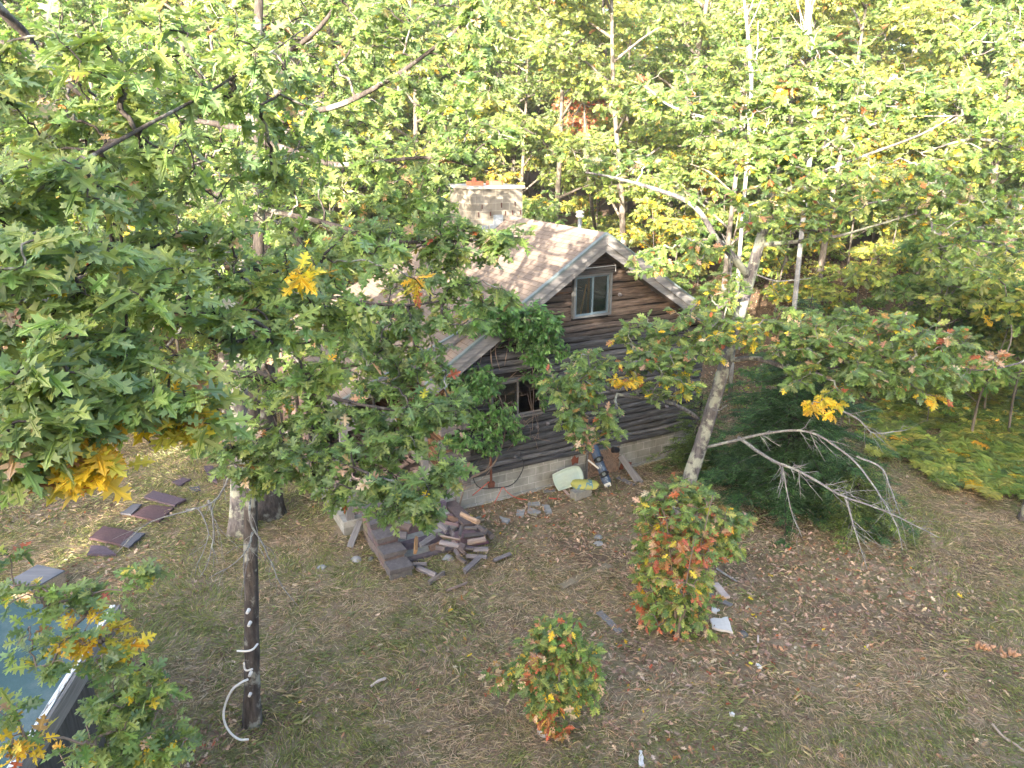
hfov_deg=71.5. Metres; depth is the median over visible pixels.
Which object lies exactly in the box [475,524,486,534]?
firewood log
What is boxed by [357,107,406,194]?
understory tree
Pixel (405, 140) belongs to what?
understory tree
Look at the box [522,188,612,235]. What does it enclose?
understory tree
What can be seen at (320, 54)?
forest tree
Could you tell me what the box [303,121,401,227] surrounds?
understory tree
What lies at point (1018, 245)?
young maple
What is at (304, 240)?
young maple
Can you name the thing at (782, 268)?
understory tree
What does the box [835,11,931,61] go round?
forest tree
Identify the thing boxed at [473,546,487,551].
firewood log
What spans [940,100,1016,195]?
understory tree
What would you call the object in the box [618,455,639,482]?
plank
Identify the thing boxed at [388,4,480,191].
forest tree
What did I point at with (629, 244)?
young maple
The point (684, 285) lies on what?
young maple
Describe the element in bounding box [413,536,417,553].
firewood log
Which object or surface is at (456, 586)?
firewood log
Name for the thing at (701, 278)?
young maple
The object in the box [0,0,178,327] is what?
forest tree
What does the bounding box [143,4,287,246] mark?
forest tree
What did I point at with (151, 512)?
roofing sheet
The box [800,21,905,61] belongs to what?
forest tree
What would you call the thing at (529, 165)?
understory tree
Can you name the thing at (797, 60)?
forest tree
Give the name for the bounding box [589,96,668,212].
understory tree
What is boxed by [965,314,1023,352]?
young maple
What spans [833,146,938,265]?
understory tree
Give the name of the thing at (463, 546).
firewood log
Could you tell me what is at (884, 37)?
forest tree
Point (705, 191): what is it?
understory tree
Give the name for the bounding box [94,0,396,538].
oak tree
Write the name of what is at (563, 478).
plastic sled
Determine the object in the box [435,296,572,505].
climbing vine
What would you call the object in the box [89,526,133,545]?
roofing sheet
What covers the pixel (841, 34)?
forest tree
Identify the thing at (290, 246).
understory tree
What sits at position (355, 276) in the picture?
young maple
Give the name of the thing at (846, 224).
understory tree
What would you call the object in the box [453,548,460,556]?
firewood log
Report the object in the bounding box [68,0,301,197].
forest tree
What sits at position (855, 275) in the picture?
young maple
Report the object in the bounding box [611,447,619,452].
vent
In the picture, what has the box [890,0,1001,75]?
forest tree
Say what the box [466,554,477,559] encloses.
firewood log
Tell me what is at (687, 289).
young maple
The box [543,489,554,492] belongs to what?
plank
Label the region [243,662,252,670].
loose tube
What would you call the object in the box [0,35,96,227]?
forest tree
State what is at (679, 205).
understory tree
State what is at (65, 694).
shed
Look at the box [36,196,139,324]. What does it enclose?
understory tree
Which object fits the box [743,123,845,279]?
understory tree
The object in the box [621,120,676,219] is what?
understory tree
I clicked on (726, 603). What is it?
plank
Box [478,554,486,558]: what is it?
firewood log
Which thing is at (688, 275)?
young maple
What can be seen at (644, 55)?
forest tree
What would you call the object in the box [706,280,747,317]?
young maple
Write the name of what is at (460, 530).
firewood log
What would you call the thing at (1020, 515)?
oak tree
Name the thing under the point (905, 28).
forest tree
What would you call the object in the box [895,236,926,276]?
young maple
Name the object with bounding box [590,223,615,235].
young maple
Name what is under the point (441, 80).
forest tree
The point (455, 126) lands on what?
understory tree
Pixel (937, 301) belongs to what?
young maple
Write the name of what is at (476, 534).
firewood log
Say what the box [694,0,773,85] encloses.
forest tree
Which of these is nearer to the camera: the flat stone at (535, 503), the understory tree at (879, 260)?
the flat stone at (535, 503)
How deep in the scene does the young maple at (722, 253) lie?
30.22 m
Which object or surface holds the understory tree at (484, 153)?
on the ground at (630, 508)
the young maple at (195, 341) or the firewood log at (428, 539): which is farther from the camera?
the young maple at (195, 341)
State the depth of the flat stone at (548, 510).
16.08 m
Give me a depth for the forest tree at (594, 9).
49.95 m
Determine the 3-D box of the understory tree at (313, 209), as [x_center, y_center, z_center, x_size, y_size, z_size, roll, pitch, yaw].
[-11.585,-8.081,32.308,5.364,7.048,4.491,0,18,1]
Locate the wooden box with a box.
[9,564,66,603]
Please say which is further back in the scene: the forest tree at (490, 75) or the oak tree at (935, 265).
the forest tree at (490, 75)
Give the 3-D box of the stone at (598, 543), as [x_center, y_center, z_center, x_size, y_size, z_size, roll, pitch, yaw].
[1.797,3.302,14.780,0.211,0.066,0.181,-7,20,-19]
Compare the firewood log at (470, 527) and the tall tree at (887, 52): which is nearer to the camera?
the firewood log at (470, 527)
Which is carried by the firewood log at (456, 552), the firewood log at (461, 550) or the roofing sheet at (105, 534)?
the firewood log at (461, 550)
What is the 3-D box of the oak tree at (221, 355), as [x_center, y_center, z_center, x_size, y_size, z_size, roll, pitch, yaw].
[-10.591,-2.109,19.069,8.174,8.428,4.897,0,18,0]
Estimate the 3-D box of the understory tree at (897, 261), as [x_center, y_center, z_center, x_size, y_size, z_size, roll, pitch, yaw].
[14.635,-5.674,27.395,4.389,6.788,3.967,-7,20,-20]
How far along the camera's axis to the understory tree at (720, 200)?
32.90 m
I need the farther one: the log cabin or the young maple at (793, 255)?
the young maple at (793, 255)
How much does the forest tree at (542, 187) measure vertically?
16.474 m
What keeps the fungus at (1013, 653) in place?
on the ground at (630, 508)
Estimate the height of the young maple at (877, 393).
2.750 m
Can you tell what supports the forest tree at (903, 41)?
on the ground at (630, 508)
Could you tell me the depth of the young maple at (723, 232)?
33.98 m
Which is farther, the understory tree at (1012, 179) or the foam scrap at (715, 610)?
the understory tree at (1012, 179)
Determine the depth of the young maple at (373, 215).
38.50 m
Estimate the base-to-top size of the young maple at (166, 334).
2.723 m
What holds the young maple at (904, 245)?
on the ground at (630, 508)
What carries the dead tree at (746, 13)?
on the ground at (630, 508)
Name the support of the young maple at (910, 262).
on the ground at (630, 508)
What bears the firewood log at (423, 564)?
on the ground at (630, 508)
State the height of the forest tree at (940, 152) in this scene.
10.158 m
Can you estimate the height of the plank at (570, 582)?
0.050 m
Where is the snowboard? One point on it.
(602, 469)
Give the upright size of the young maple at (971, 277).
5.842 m
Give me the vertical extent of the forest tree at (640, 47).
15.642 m
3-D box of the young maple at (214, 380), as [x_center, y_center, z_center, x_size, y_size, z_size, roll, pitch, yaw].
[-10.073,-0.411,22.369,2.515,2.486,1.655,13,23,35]
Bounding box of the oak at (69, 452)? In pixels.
[0,0,435,509]
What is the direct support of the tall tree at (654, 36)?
on the ground at (630, 508)
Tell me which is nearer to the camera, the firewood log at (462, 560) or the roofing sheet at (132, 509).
the firewood log at (462, 560)
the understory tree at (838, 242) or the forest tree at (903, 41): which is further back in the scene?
the forest tree at (903, 41)
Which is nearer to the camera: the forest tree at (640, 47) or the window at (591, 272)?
the window at (591, 272)
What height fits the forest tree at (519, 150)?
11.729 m
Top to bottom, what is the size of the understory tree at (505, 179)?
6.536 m
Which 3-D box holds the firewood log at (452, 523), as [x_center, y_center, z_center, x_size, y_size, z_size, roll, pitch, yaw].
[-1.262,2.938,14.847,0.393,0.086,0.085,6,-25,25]
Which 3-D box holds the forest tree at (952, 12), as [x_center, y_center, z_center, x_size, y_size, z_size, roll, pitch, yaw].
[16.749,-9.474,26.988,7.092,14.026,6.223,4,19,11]
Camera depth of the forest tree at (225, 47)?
34.70 m
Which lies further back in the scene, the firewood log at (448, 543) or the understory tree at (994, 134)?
the understory tree at (994, 134)
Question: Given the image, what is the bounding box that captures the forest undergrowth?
[0,190,1023,435]
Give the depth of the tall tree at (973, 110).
23.44 m
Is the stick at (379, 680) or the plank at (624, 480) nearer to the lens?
the stick at (379, 680)
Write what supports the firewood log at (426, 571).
on the ground at (630, 508)
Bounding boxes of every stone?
[351,556,361,563]
[441,554,452,560]
[499,516,509,523]
[516,509,524,517]
[527,507,540,516]
[528,502,539,506]
[542,504,551,513]
[593,541,602,545]
[739,630,747,637]
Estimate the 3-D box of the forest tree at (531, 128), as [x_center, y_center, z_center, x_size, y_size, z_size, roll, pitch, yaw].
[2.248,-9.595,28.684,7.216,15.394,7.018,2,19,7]
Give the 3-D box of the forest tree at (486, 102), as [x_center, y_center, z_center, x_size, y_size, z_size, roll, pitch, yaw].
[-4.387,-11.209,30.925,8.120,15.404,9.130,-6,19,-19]
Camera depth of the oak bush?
9.46 m
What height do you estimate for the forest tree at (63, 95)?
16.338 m
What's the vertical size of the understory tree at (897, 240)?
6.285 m
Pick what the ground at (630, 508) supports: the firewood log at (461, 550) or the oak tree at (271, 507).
the oak tree at (271, 507)
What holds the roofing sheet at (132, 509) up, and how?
on the ground at (630, 508)
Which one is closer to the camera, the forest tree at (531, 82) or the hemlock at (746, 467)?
the hemlock at (746, 467)
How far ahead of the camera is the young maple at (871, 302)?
26.87 m
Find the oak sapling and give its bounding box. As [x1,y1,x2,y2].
[0,541,202,767]
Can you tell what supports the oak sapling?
on the ground at (630, 508)
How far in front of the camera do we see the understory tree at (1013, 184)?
26.91 m
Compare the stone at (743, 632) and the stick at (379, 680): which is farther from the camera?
the stone at (743, 632)
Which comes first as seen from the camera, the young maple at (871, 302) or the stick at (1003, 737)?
the stick at (1003, 737)
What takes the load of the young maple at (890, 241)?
on the ground at (630, 508)
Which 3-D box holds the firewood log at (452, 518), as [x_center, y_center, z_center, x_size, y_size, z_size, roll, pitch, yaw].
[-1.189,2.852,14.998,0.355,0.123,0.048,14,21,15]
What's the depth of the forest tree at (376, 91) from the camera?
31.81 m
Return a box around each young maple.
[108,343,203,387]
[159,326,211,362]
[161,293,186,347]
[168,335,217,396]
[290,235,322,252]
[298,284,351,311]
[321,271,360,294]
[344,188,370,217]
[366,186,405,221]
[567,216,599,229]
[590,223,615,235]
[591,218,634,247]
[626,224,655,257]
[656,237,707,277]
[660,260,718,295]
[663,268,692,289]
[668,235,715,287]
[671,278,696,297]
[705,239,767,291]
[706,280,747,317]
[714,304,766,353]
[715,227,736,235]
[731,220,803,262]
[736,336,846,387]
[786,258,840,304]
[792,225,863,274]
[799,266,844,326]
[800,239,927,337]
[823,361,891,427]
[835,282,889,311]
[837,256,1023,403]
[859,238,902,273]
[868,275,1022,371]
[883,284,942,329]
[883,357,972,420]
[887,277,1000,347]
[891,226,1023,358]
[892,205,988,331]
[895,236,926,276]
[903,255,1023,431]
[908,279,1023,408]
[908,303,964,322]
[930,220,1023,291]
[944,246,1023,280]
[945,281,1023,431]
[960,239,1023,359]
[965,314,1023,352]
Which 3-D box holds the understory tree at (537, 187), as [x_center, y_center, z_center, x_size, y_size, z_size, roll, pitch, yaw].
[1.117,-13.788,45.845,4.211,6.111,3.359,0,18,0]
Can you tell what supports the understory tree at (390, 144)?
on the ground at (630, 508)
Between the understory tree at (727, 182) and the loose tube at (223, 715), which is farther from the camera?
the understory tree at (727, 182)
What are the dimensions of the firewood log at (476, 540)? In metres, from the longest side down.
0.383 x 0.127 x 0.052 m
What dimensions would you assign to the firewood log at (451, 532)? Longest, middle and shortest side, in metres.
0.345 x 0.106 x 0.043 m
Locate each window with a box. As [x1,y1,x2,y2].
[488,373,545,418]
[571,265,615,318]
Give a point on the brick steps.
(396, 556)
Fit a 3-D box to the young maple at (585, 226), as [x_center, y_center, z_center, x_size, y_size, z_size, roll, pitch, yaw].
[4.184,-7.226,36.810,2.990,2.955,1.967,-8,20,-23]
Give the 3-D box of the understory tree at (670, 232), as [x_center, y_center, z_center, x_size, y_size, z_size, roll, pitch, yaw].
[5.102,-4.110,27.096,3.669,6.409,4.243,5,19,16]
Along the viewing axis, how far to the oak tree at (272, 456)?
7.72 m
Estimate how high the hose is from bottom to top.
0.861 m
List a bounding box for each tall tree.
[360,0,487,175]
[596,0,811,259]
[728,0,884,189]
[822,0,1008,238]
[871,47,899,58]
[939,0,1023,273]
[947,0,1023,269]
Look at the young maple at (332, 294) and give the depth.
26.58 m
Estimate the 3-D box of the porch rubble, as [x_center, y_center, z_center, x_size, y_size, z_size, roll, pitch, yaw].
[-3.425,2.046,17.434,2.469,0.330,4.634,-10,21,-26]
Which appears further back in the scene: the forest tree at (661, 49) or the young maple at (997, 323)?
the forest tree at (661, 49)
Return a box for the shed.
[0,602,122,767]
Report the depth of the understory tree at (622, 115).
38.87 m
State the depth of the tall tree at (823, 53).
36.52 m
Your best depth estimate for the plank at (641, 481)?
17.49 m
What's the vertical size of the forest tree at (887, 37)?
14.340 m
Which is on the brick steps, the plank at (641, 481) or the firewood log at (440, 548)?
the firewood log at (440, 548)
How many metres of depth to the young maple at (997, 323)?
20.41 m
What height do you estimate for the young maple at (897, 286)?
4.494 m
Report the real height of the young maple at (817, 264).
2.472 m
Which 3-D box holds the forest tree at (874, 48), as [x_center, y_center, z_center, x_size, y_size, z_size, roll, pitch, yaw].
[14.545,-12.529,34.248,6.134,11.636,6.897,12,22,31]
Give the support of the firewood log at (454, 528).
on the brick steps
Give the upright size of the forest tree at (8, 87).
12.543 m
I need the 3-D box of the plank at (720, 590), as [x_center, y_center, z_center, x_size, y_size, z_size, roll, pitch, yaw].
[3.841,3.801,13.083,0.135,0.055,0.441,-4,20,-12]
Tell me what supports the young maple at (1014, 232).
on the ground at (630, 508)
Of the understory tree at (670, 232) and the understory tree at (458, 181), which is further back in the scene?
the understory tree at (458, 181)
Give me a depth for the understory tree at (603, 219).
36.78 m
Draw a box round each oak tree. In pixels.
[0,0,537,729]
[1,142,234,448]
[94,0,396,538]
[258,0,482,522]
[890,0,1023,378]
[941,0,1023,522]
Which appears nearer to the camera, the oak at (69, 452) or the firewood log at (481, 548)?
the oak at (69, 452)
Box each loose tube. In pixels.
[222,678,248,740]
[237,643,257,651]
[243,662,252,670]
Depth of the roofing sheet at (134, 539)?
14.69 m
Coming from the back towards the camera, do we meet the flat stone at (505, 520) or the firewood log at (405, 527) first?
the flat stone at (505, 520)
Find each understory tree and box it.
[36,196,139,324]
[56,150,233,353]
[79,217,155,327]
[200,177,311,281]
[213,146,314,212]
[279,147,403,284]
[287,142,343,236]
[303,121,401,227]
[313,136,389,284]
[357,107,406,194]
[358,133,428,240]
[363,127,410,220]
[371,105,421,169]
[396,135,495,240]
[403,138,474,230]
[414,188,449,228]
[438,95,494,180]
[471,140,553,215]
[484,161,549,213]
[499,93,549,195]
[509,142,556,197]
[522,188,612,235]
[522,194,534,210]
[551,113,648,226]
[563,113,631,228]
[572,103,634,211]
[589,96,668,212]
[603,194,699,267]
[611,95,681,208]
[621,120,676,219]
[629,136,714,263]
[635,148,727,276]
[666,135,793,257]
[682,118,746,245]
[684,149,800,281]
[705,119,804,211]
[742,169,852,332]
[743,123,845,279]
[772,93,851,267]
[796,105,929,291]
[823,163,862,230]
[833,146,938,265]
[838,107,936,246]
[846,146,965,313]
[874,146,967,247]
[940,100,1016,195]
[949,110,994,197]
[965,143,1023,246]
[969,115,1023,232]
[971,163,1023,250]
[988,133,1008,208]
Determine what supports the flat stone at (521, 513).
on the ground at (630, 508)
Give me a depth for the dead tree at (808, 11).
20.10 m
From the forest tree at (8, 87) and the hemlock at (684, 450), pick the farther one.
the forest tree at (8, 87)
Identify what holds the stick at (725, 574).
on the leaf litter
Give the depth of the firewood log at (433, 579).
13.47 m
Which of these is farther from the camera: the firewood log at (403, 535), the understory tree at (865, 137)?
the understory tree at (865, 137)
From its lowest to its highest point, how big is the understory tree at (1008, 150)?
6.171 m
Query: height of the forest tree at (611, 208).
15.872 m
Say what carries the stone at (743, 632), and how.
on the ground at (630, 508)
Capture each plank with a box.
[347,520,362,547]
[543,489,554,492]
[558,563,610,589]
[596,610,622,633]
[616,476,635,486]
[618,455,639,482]
[626,459,643,482]
[709,593,732,606]
[713,582,729,598]
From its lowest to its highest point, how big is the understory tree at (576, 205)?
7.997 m
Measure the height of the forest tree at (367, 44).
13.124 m
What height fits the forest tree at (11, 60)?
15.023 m
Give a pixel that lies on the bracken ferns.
(996, 472)
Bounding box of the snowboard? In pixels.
[591,444,610,486]
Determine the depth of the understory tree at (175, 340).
22.88 m
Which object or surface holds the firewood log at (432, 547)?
on the brick steps
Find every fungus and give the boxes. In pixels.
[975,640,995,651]
[999,645,1020,657]
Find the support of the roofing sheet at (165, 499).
on the ground at (630, 508)
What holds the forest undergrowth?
on the ground at (630, 508)
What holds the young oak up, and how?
on the ground at (630, 508)
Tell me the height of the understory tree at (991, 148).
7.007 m
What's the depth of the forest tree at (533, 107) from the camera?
43.27 m
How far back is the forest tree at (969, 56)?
41.74 m
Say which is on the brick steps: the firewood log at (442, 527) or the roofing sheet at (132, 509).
the firewood log at (442, 527)
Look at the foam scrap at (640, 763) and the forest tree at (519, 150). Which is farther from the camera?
the forest tree at (519, 150)
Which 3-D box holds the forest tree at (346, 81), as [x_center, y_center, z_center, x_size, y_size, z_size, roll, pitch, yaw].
[-9.639,-16.611,37.745,7.796,16.081,9.030,-13,22,-34]
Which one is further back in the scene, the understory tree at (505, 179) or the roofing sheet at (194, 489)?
the understory tree at (505, 179)
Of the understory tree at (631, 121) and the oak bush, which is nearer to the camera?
the oak bush
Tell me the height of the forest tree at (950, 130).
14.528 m
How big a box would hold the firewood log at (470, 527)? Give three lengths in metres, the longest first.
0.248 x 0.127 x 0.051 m
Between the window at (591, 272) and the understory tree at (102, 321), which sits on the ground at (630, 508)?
the understory tree at (102, 321)
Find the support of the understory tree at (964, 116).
on the ground at (630, 508)
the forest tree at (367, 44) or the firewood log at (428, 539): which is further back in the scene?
the forest tree at (367, 44)
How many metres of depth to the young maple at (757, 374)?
21.23 m
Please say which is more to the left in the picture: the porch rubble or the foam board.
the porch rubble
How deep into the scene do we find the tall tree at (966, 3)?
30.44 m
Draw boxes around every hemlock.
[645,394,731,484]
[671,294,923,550]
[801,460,923,553]
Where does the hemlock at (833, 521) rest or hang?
on the ground at (630, 508)
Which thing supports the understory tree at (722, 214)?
on the ground at (630, 508)
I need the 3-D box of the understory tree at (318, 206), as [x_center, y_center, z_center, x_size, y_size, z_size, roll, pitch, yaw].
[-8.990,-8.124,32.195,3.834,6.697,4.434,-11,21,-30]
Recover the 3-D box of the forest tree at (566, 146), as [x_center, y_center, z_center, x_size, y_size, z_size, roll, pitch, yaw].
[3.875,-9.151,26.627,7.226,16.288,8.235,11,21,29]
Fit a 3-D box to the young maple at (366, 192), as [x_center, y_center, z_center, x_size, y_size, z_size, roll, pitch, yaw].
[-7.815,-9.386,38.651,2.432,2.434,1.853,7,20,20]
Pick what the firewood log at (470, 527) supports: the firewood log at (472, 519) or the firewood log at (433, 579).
the firewood log at (472, 519)
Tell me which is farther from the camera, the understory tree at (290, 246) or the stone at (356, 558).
the understory tree at (290, 246)
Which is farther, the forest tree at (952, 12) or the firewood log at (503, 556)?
the forest tree at (952, 12)
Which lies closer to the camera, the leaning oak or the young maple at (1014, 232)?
the leaning oak
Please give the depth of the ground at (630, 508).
12.44 m
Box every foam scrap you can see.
[638,750,644,767]
[711,607,719,613]
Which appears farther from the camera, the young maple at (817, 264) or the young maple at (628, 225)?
the young maple at (628, 225)
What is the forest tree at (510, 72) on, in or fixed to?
on the ground at (630, 508)
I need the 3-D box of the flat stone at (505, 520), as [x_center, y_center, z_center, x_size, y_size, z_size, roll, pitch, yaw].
[-0.194,2.998,15.668,0.308,0.040,0.196,10,21,28]
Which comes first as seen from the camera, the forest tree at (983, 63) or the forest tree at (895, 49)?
the forest tree at (983, 63)
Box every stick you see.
[370,677,385,686]
[716,568,736,581]
[991,723,1023,751]
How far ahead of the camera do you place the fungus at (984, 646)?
11.56 m
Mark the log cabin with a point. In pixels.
(586, 284)
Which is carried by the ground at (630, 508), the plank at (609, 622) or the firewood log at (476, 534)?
the plank at (609, 622)
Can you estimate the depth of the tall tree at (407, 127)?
35.66 m
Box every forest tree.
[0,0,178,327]
[0,0,193,240]
[0,0,205,383]
[0,20,89,184]
[0,35,70,351]
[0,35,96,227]
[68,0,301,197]
[83,0,237,215]
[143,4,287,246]
[145,0,364,295]
[202,32,240,193]
[263,0,400,218]
[272,5,401,251]
[276,27,422,192]
[307,0,519,244]
[361,6,441,183]
[383,15,461,85]
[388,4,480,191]
[435,2,516,162]
[436,16,514,90]
[440,41,553,164]
[442,0,577,183]
[460,14,587,195]
[467,0,661,222]
[476,4,549,80]
[480,0,609,221]
[513,4,619,194]
[515,0,724,245]
[521,0,622,201]
[550,0,672,226]
[553,0,622,74]
[574,0,684,212]
[607,0,710,171]
[608,0,717,119]
[631,0,772,253]
[631,0,838,340]
[656,22,796,157]
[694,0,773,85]
[738,0,887,269]
[746,5,897,239]
[751,6,894,112]
[758,0,832,81]
[758,0,949,313]
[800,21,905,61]
[829,8,910,199]
[831,0,967,129]
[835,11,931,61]
[857,43,1022,309]
[862,0,1023,306]
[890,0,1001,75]
[893,0,1023,246]
[916,0,1017,138]
[929,2,1012,156]
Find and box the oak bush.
[478,610,606,743]
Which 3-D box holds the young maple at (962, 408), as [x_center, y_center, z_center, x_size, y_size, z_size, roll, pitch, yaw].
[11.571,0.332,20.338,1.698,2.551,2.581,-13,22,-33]
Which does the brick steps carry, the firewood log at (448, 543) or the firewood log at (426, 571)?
the firewood log at (448, 543)
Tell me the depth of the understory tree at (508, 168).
49.00 m
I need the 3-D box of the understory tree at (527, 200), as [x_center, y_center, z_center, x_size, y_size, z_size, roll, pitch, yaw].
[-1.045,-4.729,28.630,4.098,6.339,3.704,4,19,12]
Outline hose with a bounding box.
[472,457,523,488]
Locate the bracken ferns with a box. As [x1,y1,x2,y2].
[855,380,1023,501]
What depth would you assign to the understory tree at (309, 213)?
27.33 m
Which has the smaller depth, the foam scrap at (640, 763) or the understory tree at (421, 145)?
the foam scrap at (640, 763)
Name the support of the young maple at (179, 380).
on the ground at (630, 508)
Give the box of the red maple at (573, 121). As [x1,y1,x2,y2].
[552,86,621,229]
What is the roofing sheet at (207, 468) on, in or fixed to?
on the ground at (630, 508)
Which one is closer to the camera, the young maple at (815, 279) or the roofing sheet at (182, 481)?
the roofing sheet at (182, 481)
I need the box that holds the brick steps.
[361,497,477,580]
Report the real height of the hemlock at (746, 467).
5.362 m
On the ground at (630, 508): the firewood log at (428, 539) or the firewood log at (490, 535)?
the firewood log at (490, 535)
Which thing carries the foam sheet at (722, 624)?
on the ground at (630, 508)
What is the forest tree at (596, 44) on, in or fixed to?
on the ground at (630, 508)
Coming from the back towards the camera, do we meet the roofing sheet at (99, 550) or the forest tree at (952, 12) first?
the forest tree at (952, 12)
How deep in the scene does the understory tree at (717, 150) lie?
33.93 m
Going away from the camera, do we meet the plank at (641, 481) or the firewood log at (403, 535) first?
the firewood log at (403, 535)
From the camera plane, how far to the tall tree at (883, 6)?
31.03 m
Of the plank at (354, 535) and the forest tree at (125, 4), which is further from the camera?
the forest tree at (125, 4)
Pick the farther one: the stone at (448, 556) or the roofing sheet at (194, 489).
the roofing sheet at (194, 489)
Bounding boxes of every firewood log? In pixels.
[394,521,411,531]
[398,531,407,538]
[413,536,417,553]
[413,562,426,566]
[416,565,437,576]
[419,533,435,546]
[427,571,444,584]
[428,539,444,551]
[428,544,444,550]
[436,522,447,533]
[439,540,458,547]
[440,535,460,540]
[443,521,459,527]
[443,524,456,531]
[446,581,467,591]
[448,515,457,521]
[448,525,454,536]
[451,540,466,549]
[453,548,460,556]
[456,546,466,554]
[456,556,467,564]
[458,525,462,537]
[460,511,479,524]
[463,555,480,573]
[464,526,476,529]
[464,532,483,538]
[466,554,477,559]
[467,536,485,544]
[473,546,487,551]
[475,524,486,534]
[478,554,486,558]
[486,529,494,539]
[493,552,511,561]
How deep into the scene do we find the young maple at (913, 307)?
26.58 m
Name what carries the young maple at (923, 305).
on the ground at (630, 508)
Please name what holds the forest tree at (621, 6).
on the ground at (630, 508)
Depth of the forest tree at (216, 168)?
29.08 m
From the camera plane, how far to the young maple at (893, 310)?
23.43 m
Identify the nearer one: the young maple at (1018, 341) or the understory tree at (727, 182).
the young maple at (1018, 341)
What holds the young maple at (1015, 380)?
on the ground at (630, 508)
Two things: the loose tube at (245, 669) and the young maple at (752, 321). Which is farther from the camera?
the young maple at (752, 321)
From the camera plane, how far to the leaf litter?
12.57 m
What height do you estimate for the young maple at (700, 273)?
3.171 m
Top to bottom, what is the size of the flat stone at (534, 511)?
0.040 m
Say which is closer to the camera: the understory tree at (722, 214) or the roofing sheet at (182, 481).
the roofing sheet at (182, 481)
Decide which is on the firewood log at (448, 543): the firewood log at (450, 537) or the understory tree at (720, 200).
the firewood log at (450, 537)
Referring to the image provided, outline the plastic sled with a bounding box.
[552,466,583,490]
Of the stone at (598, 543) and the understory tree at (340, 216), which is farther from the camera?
the understory tree at (340, 216)
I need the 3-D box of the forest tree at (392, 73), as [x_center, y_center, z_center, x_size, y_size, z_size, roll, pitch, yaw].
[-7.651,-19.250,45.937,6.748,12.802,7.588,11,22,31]
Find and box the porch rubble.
[318,432,443,514]
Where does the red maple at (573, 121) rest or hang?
on the ground at (630, 508)
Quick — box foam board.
[571,479,598,489]
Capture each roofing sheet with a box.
[87,545,116,556]
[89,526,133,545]
[120,504,141,515]
[120,532,144,548]
[132,505,173,522]
[144,490,185,506]
[172,477,190,486]
[189,486,200,492]
[204,466,216,482]
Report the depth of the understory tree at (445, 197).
28.60 m
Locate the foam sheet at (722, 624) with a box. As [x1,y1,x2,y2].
[710,617,732,633]
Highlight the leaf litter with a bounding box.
[0,258,1023,767]
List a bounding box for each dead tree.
[728,0,771,399]
[785,0,824,404]
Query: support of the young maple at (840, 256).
on the ground at (630, 508)
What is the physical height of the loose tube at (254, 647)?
0.120 m
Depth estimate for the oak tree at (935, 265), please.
12.99 m
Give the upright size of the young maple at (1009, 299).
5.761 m
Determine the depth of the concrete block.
16.58 m
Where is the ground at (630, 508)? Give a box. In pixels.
[0,60,1023,767]
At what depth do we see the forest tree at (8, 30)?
19.50 m
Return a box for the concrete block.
[570,489,591,500]
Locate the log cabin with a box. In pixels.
[277,177,742,535]
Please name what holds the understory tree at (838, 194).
on the ground at (630, 508)
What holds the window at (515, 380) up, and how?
in the log cabin
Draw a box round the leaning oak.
[536,20,1023,577]
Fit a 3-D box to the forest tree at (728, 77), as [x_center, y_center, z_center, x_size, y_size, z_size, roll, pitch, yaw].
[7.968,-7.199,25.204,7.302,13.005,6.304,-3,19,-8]

